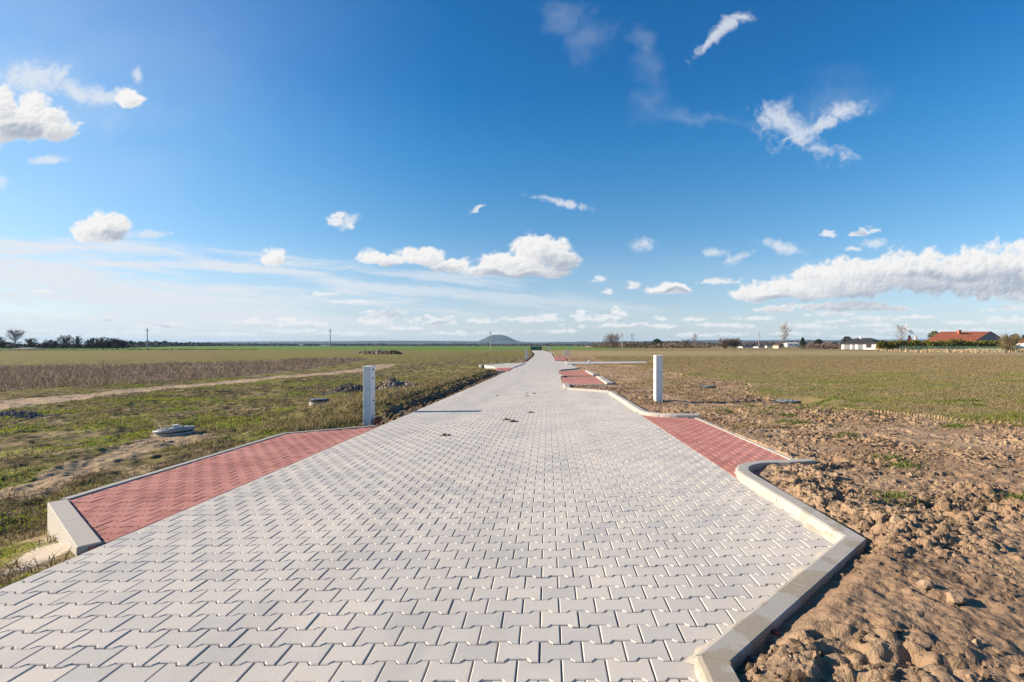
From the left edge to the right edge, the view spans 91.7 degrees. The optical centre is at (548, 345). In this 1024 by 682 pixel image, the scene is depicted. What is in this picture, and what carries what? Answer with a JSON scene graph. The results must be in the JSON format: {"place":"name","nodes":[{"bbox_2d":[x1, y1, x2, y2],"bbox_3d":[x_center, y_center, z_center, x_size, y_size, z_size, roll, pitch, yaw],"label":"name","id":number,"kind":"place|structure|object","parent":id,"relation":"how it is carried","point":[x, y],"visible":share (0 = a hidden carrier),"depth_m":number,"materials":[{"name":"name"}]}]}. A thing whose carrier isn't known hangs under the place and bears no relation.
{"place":"outdoors","nodes":[
{"label":"outdoors","id":0,"kind":"place"},
{"bbox_2d":[68,427,376,550],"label":"red paving","id":1,"kind":"structure","parent":0,"point":[107,515],"depth_m":5.49,"materials":[{"name":"red brick"}]},
{"bbox_2d":[197,368,495,434],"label":"dry grass","id":2,"kind":"structure","parent":0,"point":[433,383],"depth_m":13.98,"materials":[{"name":"green plant"}]},
{"bbox_2d":[0,372,834,681],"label":"road paving","id":3,"kind":"structure","parent":0,"point":[330,494],"depth_m":3.29,"materials":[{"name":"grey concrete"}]},
{"bbox_2d":[607,393,637,412],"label":"sand","id":4,"kind":"structure","parent":3,"relation":"on","point":[623,403],"depth_m":13.52,"materials":[{"name":"beige sand"}]},
{"bbox_2d":[686,549,827,664],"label":"sand","id":5,"kind":"structure","parent":3,"relation":"on","point":[698,649],"depth_m":2.37,"materials":[{"name":"beige sand"}]},
{"bbox_2d":[734,472,836,542],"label":"sand","id":6,"kind":"structure","parent":3,"relation":"on","point":[808,526],"depth_m":4.13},
{"bbox_2d":[480,335,520,341],"bbox_3d":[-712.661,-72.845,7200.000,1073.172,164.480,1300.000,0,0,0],"label":"hill","id":7,"kind":"structure","parent":0,"point":[499,338],"depth_m":6930.45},
{"bbox_2d":[481,363,524,369],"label":"side street","id":8,"kind":"structure","parent":0,"point":[504,365],"depth_m":51.16,"materials":[{"name":"grey concrete"}]},
{"bbox_2d":[496,368,511,374],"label":"red paving","id":9,"kind":"structure","parent":0,"point":[503,369],"depth_m":42.23,"materials":[{"name":"red brick"}]},
{"bbox_2d":[0,346,1023,681],"bbox_3d":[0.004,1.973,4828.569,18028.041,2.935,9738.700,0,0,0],"label":"ground","id":10,"kind":"structure","parent":0,"point":[876,594],"depth_m":7.11,"materials":[{"name":"brown soil"}]},
{"bbox_2d":[0,337,8,348],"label":"bare tree","id":11,"kind":"object","parent":10,"relation":"on","point":[2,343],"visible":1,"depth_m":266.70,"materials":[{"name":"brown plant"}]},
{"bbox_2d":[5,329,23,347],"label":"bare tree","id":12,"kind":"object","parent":10,"relation":"on","point":[19,333],"visible":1,"depth_m":274.95,"materials":[{"name":"brown plant"}]},
{"bbox_2d":[12,348,46,348],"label":"dark shed","id":13,"kind":"structure","parent":10,"relation":"on","point":[29,348],"depth_m":245.36,"materials":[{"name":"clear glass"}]},
{"bbox_2d":[0,410,60,419],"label":"gravel heap","id":14,"kind":"object","parent":10,"relation":"on","point":[20,413],"visible":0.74,"depth_m":14.38,"materials":[{"name":"gravel"}]},
{"bbox_2d":[24,337,36,347],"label":"bare tree","id":15,"kind":"object","parent":10,"relation":"on","point":[29,341],"visible":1,"depth_m":271.51,"materials":[{"name":"brown plant"}]},
{"bbox_2d":[41,339,51,347],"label":"bare tree","id":16,"kind":"object","parent":10,"relation":"on","point":[46,344],"visible":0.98,"depth_m":262.03,"materials":[{"name":"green plant"}]},
{"bbox_2d":[50,340,58,347],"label":"bare tree","id":17,"kind":"object","parent":10,"relation":"on","point":[54,344],"visible":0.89,"depth_m":266.91,"materials":[{"name":"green plant"}]},
{"bbox_2d":[55,334,66,348],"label":"bare tree","id":18,"kind":"object","parent":10,"relation":"on","point":[61,345],"visible":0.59,"depth_m":272.07,"materials":[{"name":"brown plant"}]},
{"bbox_2d":[60,335,73,348],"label":"bare tree","id":19,"kind":"object","parent":10,"relation":"on","point":[68,341],"visible":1,"depth_m":261.33,"materials":[{"name":"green plant"}]},
{"bbox_2d":[1,341,144,348],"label":"distant wood","id":20,"kind":"object","parent":10,"relation":"on","point":[12,345],"visible":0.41,"depth_m":284.22,"materials":[{"name":"plant"}]},
{"bbox_2d":[47,499,101,555],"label":"kerb","id":21,"kind":"structure","parent":10,"relation":"on","point":[68,524],"depth_m":4.15,"materials":[{"name":"concrete"}]},
{"bbox_2d":[71,335,82,347],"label":"bare tree","id":22,"kind":"object","parent":10,"relation":"on","point":[76,344],"visible":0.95,"depth_m":267.28,"materials":[{"name":"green plant"}]},
{"bbox_2d":[83,338,95,348],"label":"bare tree","id":23,"kind":"object","parent":10,"relation":"on","point":[88,344],"visible":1,"depth_m":269.63,"materials":[{"name":"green plant"}]},
{"bbox_2d":[91,337,99,348],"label":"bare tree","id":24,"kind":"object","parent":10,"relation":"on","point":[96,341],"visible":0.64,"depth_m":273.33,"materials":[{"name":"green plant"}]},
{"bbox_2d":[97,337,106,348],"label":"bare tree","id":25,"kind":"object","parent":10,"relation":"on","point":[101,344],"visible":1,"depth_m":269.12,"materials":[{"name":"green plant"}]},
{"bbox_2d":[105,337,114,348],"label":"bare tree","id":26,"kind":"object","parent":10,"relation":"on","point":[108,343],"visible":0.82,"depth_m":273.52,"materials":[{"name":"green plant"}]},
{"bbox_2d":[111,336,122,348],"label":"bare tree","id":27,"kind":"object","parent":10,"relation":"on","point":[116,341],"visible":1,"depth_m":269.57,"materials":[{"name":"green plant"}]},
{"bbox_2d":[118,340,128,348],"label":"bare tree","id":28,"kind":"object","parent":10,"relation":"on","point":[122,343],"visible":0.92,"depth_m":273.85,"materials":[{"name":"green plant"}]},
{"bbox_2d":[0,348,258,349],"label":"hedgerow","id":29,"kind":"object","parent":10,"relation":"on","point":[132,349],"visible":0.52,"depth_m":187.12,"materials":[{"name":"green plant"}]},
{"bbox_2d":[125,343,172,346],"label":"distant wood","id":30,"kind":"object","parent":10,"relation":"on","point":[149,345],"visible":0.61,"depth_m":473.75,"materials":[{"name":"plant"}]},
{"bbox_2d":[152,425,194,436],"bbox_3d":[-7.992,2.044,10.601,0.740,0.627,0.739,0,0,0],"label":"manhole","id":31,"kind":"object","parent":10,"relation":"on","point":[172,431],"visible":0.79,"depth_m":10.36,"materials":[{"name":"concrete"}]},
{"bbox_2d":[0,356,364,389],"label":"dry weeds","id":32,"kind":"object","parent":10,"relation":"on","point":[278,365],"visible":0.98,"depth_m":43.20,"materials":[{"name":"brown plant"}]},
{"bbox_2d":[60,425,375,499],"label":"edge kerb","id":33,"kind":"structure","parent":10,"relation":"on","point":[142,476],"depth_m":6.44,"materials":[{"name":"concrete"}]},
{"bbox_2d":[0,373,481,587],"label":"grass","id":34,"kind":"structure","parent":10,"relation":"on","point":[132,438],"depth_m":12.53,"materials":[{"name":"green plant"}]},
{"bbox_2d":[36,341,540,345],"bbox_3d":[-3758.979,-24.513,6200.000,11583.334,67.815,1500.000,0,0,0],"label":"distant tree line","id":35,"kind":"structure","parent":10,"relation":"on","point":[387,342],"depth_m":5872.43,"materials":[{"name":"green plant"}]},
{"bbox_2d":[308,398,328,405],"bbox_3d":[-7.490,2.091,16.200,0.621,0.721,0.621,0,0,0],"label":"manhole","id":36,"kind":"object","parent":10,"relation":"on","point":[317,400],"visible":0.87,"depth_m":15.98,"materials":[{"name":"concrete"}]},
{"bbox_2d":[318,383,363,394],"bbox_3d":[-8.743,1.950,21.800,2.990,0.644,2.300,0,0,0],"label":"gravel heap","id":37,"kind":"object","parent":10,"relation":"on","point":[349,387],"visible":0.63,"depth_m":21.30,"materials":[{"name":"gravel"}]},
{"bbox_2d":[104,340,599,345],"bbox_3d":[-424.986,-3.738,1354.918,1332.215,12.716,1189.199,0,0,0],"label":"distant wood","id":38,"kind":"object","parent":10,"relation":"on","point":[189,343],"visible":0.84,"depth_m":1725.60,"materials":[{"name":"green plant"}]},
{"bbox_2d":[363,366,374,425],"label":"utility pillar","id":39,"kind":"structure","parent":10,"relation":"on","point":[368,395],"depth_m":12.20,"materials":[{"name":"grey plastic"}]},
{"bbox_2d":[354,349,386,353],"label":"rubble heap","id":40,"kind":"object","parent":10,"relation":"on","point":[377,351],"visible":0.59,"depth_m":118.90,"materials":[{"name":"stone"}]},
{"bbox_2d":[374,417,381,423],"bbox_3d":[-4.231,1.865,12.317,0.120,0.140,0.240,7,2,-6],"label":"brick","id":41,"kind":"object","parent":10,"relation":"on","point":[377,420],"visible":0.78,"depth_m":12.20,"materials":[{"name":"red brick"}]},
{"bbox_2d":[379,350,401,353],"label":"soil heap","id":42,"kind":"object","parent":10,"relation":"on","point":[392,352],"visible":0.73,"depth_m":117.20,"materials":[{"name":"soil"}]},
{"bbox_2d":[374,377,416,390],"bbox_3d":[-6.931,1.779,22.000,2.645,0.733,2.300,0,0,0],"label":"rubble heap","id":43,"kind":"object","parent":10,"relation":"on","point":[391,382],"visible":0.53,"depth_m":21.67,"materials":[{"name":"stone"}]},
{"bbox_2d":[324,373,497,426],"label":"soil clods","id":44,"kind":"object","parent":10,"relation":"on","point":[431,401],"visible":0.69,"depth_m":17.54,"materials":[{"name":"brown soil"}]},
{"bbox_2d":[563,383,570,389],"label":"kerb","id":45,"kind":"structure","parent":10,"relation":"on","point":[565,385],"depth_m":20.53,"materials":[{"name":"concrete"}]},
{"bbox_2d":[558,368,580,370],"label":"kerb","id":46,"kind":"structure","parent":10,"relation":"on","point":[569,369],"depth_m":41.37,"materials":[{"name":"concrete"}]},
{"bbox_2d":[569,384,606,384],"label":"kerb","id":47,"kind":"structure","parent":10,"relation":"on","point":[587,384],"depth_m":22.23,"materials":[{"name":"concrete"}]},
{"bbox_2d":[566,387,610,392],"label":"kerb","id":48,"kind":"structure","parent":10,"relation":"on","point":[589,390],"depth_m":18.33,"materials":[{"name":"concrete"}]},
{"bbox_2d":[585,370,597,375],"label":"kerb","id":49,"kind":"structure","parent":10,"relation":"on","point":[591,372],"depth_m":33.92,"materials":[{"name":"concrete"}]},
{"bbox_2d":[596,376,613,384],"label":"kerb","id":50,"kind":"structure","parent":10,"relation":"on","point":[605,380],"depth_m":24.00,"materials":[{"name":"concrete"}]},
{"bbox_2d":[603,336,609,347],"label":"bare bush","id":51,"kind":"object","parent":10,"relation":"on","point":[605,343],"visible":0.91,"depth_m":311.52,"materials":[{"name":"brown plant"}]},
{"bbox_2d":[578,361,641,361],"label":"kerb","id":52,"kind":"structure","parent":10,"relation":"on","point":[610,361],"depth_m":64.39,"materials":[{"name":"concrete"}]},
{"bbox_2d":[606,332,620,346],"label":"bare bush","id":53,"kind":"object","parent":10,"relation":"on","point":[611,338],"visible":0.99,"depth_m":309.86,"materials":[{"name":"brown plant"}]},
{"bbox_2d":[608,391,698,418],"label":"kerb","id":54,"kind":"structure","parent":10,"relation":"on","point":[639,410],"depth_m":10.95,"materials":[{"name":"concrete"}]},
{"bbox_2d":[588,342,718,347],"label":"bushes","id":55,"kind":"object","parent":10,"relation":"on","point":[658,345],"visible":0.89,"depth_m":316.57,"materials":[{"name":"plant"}]},
{"bbox_2d":[652,339,662,343],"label":"evergreen bush","id":56,"kind":"object","parent":10,"relation":"on","point":[658,341],"visible":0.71,"depth_m":349.18,"materials":[{"name":"green plant"}]},
{"bbox_2d":[653,355,662,401],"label":"utility pillar","id":57,"kind":"structure","parent":10,"relation":"on","point":[658,377],"depth_m":13.60,"materials":[{"name":"grey plastic"}]},
{"bbox_2d":[680,339,689,347],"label":"bare bush","id":58,"kind":"object","parent":10,"relation":"on","point":[685,343],"visible":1,"depth_m":296.31,"materials":[{"name":"brown plant"}]},
{"bbox_2d":[691,334,697,347],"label":"bare tree","id":59,"kind":"object","parent":10,"relation":"on","point":[693,341],"visible":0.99,"depth_m":299.50,"materials":[{"name":"brown plant"}]},
{"bbox_2d":[700,385,715,387],"bbox_3d":[6.387,1.925,19.800,0.621,0.641,0.621,0,0,0],"label":"manhole","id":60,"kind":"object","parent":10,"relation":"on","point":[707,386],"visible":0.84,"depth_m":19.62,"materials":[{"name":"concrete"}]},
{"bbox_2d":[642,415,787,477],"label":"red paving","id":61,"kind":"structure","parent":10,"relation":"on","point":[727,452],"depth_m":7.58,"materials":[{"name":"red brick"}]},
{"bbox_2d":[717,338,733,348],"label":"bare bush","id":62,"kind":"object","parent":10,"relation":"on","point":[724,344],"visible":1,"depth_m":248.87,"materials":[{"name":"brown plant"}]},
{"bbox_2d":[727,337,741,348],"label":"bare bush","id":63,"kind":"object","parent":10,"relation":"on","point":[736,341],"visible":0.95,"depth_m":249.00,"materials":[{"name":"brown plant"}]},
{"bbox_2d":[695,418,794,459],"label":"edge kerb","id":64,"kind":"structure","parent":10,"relation":"on","point":[754,443],"depth_m":7.78,"materials":[{"name":"concrete"}]},
{"bbox_2d":[738,345,752,347],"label":"white shed","id":65,"kind":"structure","parent":10,"relation":"on","point":[745,346],"depth_m":330.00,"materials":[{"name":"tile"}]},
{"bbox_2d":[753,345,765,347],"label":"white shed","id":66,"kind":"structure","parent":10,"relation":"on","point":[758,346],"depth_m":330.29,"materials":[{"name":"tile"}]},
{"bbox_2d":[772,629,780,634],"bbox_3d":[1.099,1.390,2.396,0.039,0.032,0.035,0,0,0],"label":"stone","id":67,"kind":"object","parent":10,"relation":"on","point":[775,632],"visible":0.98,"depth_m":2.39,"materials":[{"name":"brown stone"}]},
{"bbox_2d":[772,343,785,347],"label":"yellow house","id":68,"kind":"structure","parent":10,"relation":"on","point":[778,345],"depth_m":280.37,"materials":[{"name":"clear paint"}]},
{"bbox_2d":[694,458,866,681],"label":"kerb","id":69,"kind":"structure","parent":10,"relation":"on","point":[723,656],"depth_m":2.74,"materials":[{"name":"concrete"}]},
{"bbox_2d":[778,322,791,345],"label":"bare tree","id":70,"kind":"object","parent":10,"relation":"on","point":[784,336],"visible":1,"depth_m":254.97,"materials":[{"name":"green plant"}]},
{"bbox_2d":[772,399,800,403],"bbox_3d":[6.729,1.871,14.000,0.738,0.661,0.738,0,0,0],"label":"manhole","id":71,"kind":"object","parent":10,"relation":"on","point":[784,401],"visible":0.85,"depth_m":13.84,"materials":[{"name":"concrete"}]},
{"bbox_2d":[783,342,799,346],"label":"white barn","id":72,"kind":"structure","parent":10,"relation":"on","point":[791,344],"depth_m":420.00,"materials":[{"name":"clear paint"}]},
{"bbox_2d":[579,340,1008,345],"bbox_3d":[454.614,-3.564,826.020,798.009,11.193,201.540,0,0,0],"label":"distant wood","id":73,"kind":"object","parent":10,"relation":"on","point":[750,343],"visible":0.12,"depth_m":802.67,"materials":[{"name":"green plant"}]},
{"bbox_2d":[569,381,1023,681],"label":"soil clods","id":74,"kind":"object","parent":10,"relation":"on","point":[919,671],"visible":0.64,"depth_m":4.89,"materials":[{"name":"brown soil"}]},
{"bbox_2d":[797,337,806,348],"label":"conifer","id":75,"kind":"object","parent":10,"relation":"on","point":[802,342],"visible":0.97,"depth_m":239.61,"materials":[{"name":"green plant"}]},
{"bbox_2d":[813,339,822,345],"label":"conifer","id":76,"kind":"object","parent":10,"relation":"on","point":[818,341],"visible":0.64,"depth_m":259.54,"materials":[{"name":"green plant"}]},
{"bbox_2d":[804,343,840,348],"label":"bushes","id":77,"kind":"object","parent":10,"relation":"on","point":[822,346],"visible":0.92,"depth_m":230.62,"materials":[{"name":"brown plant"}]},
{"bbox_2d":[840,336,852,342],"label":"conifer","id":78,"kind":"object","parent":10,"relation":"on","point":[845,338],"visible":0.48,"depth_m":274.74,"materials":[{"name":"green plant"}]},
{"bbox_2d":[839,333,879,348],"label":"white house","id":79,"kind":"structure","parent":10,"relation":"on","point":[862,343],"depth_m":215.25,"materials":[{"name":"paint"}]},
{"bbox_2d":[704,398,1023,675],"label":"dry straw","id":80,"kind":"object","parent":10,"relation":"on","point":[888,470],"visible":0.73,"depth_m":5.38,"materials":[{"name":"beige plant"}]},
{"bbox_2d":[716,398,1023,509],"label":"grass","id":81,"kind":"structure","parent":10,"relation":"on","point":[901,495],"depth_m":8.77,"materials":[{"name":"green plant"}]},
{"bbox_2d":[875,341,882,348],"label":"thuja","id":82,"kind":"object","parent":10,"relation":"on","point":[879,345],"visible":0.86,"depth_m":195.68,"materials":[{"name":"green plant"}]},
{"bbox_2d":[878,340,886,349],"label":"thuja","id":83,"kind":"object","parent":10,"relation":"on","point":[883,342],"visible":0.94,"depth_m":195.33,"materials":[{"name":"green plant"}]},
{"bbox_2d":[893,341,899,348],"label":"thuja","id":84,"kind":"object","parent":10,"relation":"on","point":[896,344],"visible":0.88,"depth_m":195.18,"materials":[{"name":"green plant"}]},
{"bbox_2d":[895,325,908,339],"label":"bare tree","id":85,"kind":"object","parent":10,"relation":"on","point":[900,331],"visible":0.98,"depth_m":261.69,"materials":[{"name":"grey plant"}]},
{"bbox_2d":[911,340,916,349],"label":"thuja","id":86,"kind":"object","parent":10,"relation":"on","point":[914,343],"visible":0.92,"depth_m":195.12,"materials":[{"name":"green plant"}]},
{"bbox_2d":[917,580,934,588],"bbox_3d":[2.073,1.316,2.726,0.086,0.055,0.083,0,0,0],"label":"stone","id":87,"kind":"object","parent":10,"relation":"on","point":[925,584],"visible":0.97,"depth_m":2.71,"materials":[{"name":"white stone"}]},
{"bbox_2d":[923,340,929,348],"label":"thuja","id":88,"kind":"object","parent":10,"relation":"on","point":[925,341],"visible":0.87,"depth_m":195.48,"materials":[{"name":"green plant"}]},
{"bbox_2d":[924,340,933,348],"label":"thuja","id":89,"kind":"object","parent":10,"relation":"on","point":[930,342],"visible":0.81,"depth_m":194.78,"materials":[{"name":"green plant"}]},
{"bbox_2d":[927,331,938,339],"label":"green tree","id":90,"kind":"object","parent":10,"relation":"on","point":[932,333],"visible":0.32,"depth_m":254.81,"materials":[{"name":"green plant"}]},
{"bbox_2d":[875,348,1023,352],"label":"dry weeds","id":91,"kind":"object","parent":10,"relation":"on","point":[946,350],"visible":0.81,"depth_m":136.23,"materials":[{"name":"brown plant"}]},
{"bbox_2d":[952,339,957,348],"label":"thuja","id":92,"kind":"object","parent":10,"relation":"on","point":[955,341],"visible":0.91,"depth_m":195.26,"materials":[{"name":"green plant"}]},
{"bbox_2d":[946,590,965,604],"bbox_3d":[2.128,1.319,2.587,0.102,0.071,0.076,0,0,-28],"label":"stone","id":93,"kind":"object","parent":10,"relation":"on","point":[955,597],"visible":0.99,"depth_m":2.57,"materials":[{"name":"white stone"}]},
{"bbox_2d":[899,346,1016,351],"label":"fence","id":94,"kind":"object","parent":10,"relation":"on","point":[960,348],"visible":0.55,"depth_m":159.01,"materials":[{"name":"green metal"}]},
{"bbox_2d":[928,330,1001,340],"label":"red roofed house","id":95,"kind":"structure","parent":10,"relation":"on","point":[969,336],"depth_m":218.63,"materials":[{"name":"tile"}]},
{"bbox_2d":[990,340,996,347],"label":"thuja","id":96,"kind":"object","parent":10,"relation":"on","point":[993,341],"visible":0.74,"depth_m":195.23,"materials":[{"name":"green plant"}]},
{"bbox_2d":[997,332,1023,351],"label":"bare bush","id":97,"kind":"object","parent":10,"relation":"on","point":[1012,340],"visible":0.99,"depth_m":137.26,"materials":[{"name":"brown plant"}]},
{"bbox_2d":[1013,339,1023,348],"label":"white house","id":98,"kind":"structure","parent":10,"relation":"on","point":[1020,346],"depth_m":226.92,"materials":[{"name":"clear paint"}]},
{"bbox_2d":[0,15,1023,343],"bbox_3d":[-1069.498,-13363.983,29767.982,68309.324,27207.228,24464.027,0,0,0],"label":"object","id":99,"kind":"structure","parent":0,"point":[178,313],"depth_m":34121.06,"materials":[{"name":"white"}]},
{"bbox_2d":[504,350,576,372],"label":"road paving","id":100,"kind":"structure","parent":0,"point":[541,361],"depth_m":52.60,"materials":[{"name":"grey concrete"}]},
{"bbox_2d":[531,346,541,350],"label":"barrier fence","id":101,"kind":"object","parent":100,"relation":"on","point":[537,347],"visible":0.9,"depth_m":172.00,"materials":[{"name":"green plastic"}]},
{"bbox_2d":[554,357,566,360],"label":"red paving","id":102,"kind":"structure","parent":0,"point":[559,358],"depth_m":80.37,"materials":[{"name":"red brick"}]},
{"bbox_2d":[559,371,592,375],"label":"red paving","id":103,"kind":"structure","parent":0,"point":[574,373],"depth_m":34.59,"materials":[{"name":"red brick"}]},
{"bbox_2d":[561,377,604,383],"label":"red paving","id":104,"kind":"structure","parent":0,"point":[582,380],"depth_m":25.77,"materials":[{"name":"red brick"}]},
{"bbox_2d":[564,361,646,365],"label":"side street","id":105,"kind":"structure","parent":0,"point":[573,363],"depth_m":61.03,"materials":[{"name":"grey concrete"}]},
{"bbox_2d":[533,338,1007,345],"bbox_3d":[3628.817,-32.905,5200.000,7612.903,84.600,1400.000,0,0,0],"label":"hills","id":106,"kind":"structure","parent":0,"point":[704,341],"depth_m":4959.40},
{"bbox_2d":[568,356,1023,428],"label":"field grass","id":107,"kind":"structure","parent":0,"point":[954,365],"depth_m":25.39,"materials":[{"name":"green plant"}]},
{"bbox_2d":[901,324,915,335],"bbox_3d":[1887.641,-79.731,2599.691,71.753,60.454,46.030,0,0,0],"label":"steam plume","id":108,"kind":"object","parent":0,"point":[910,331],"visible":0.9,"depth_m":2591.56,"materials":[{"name":"white"}]}
]}

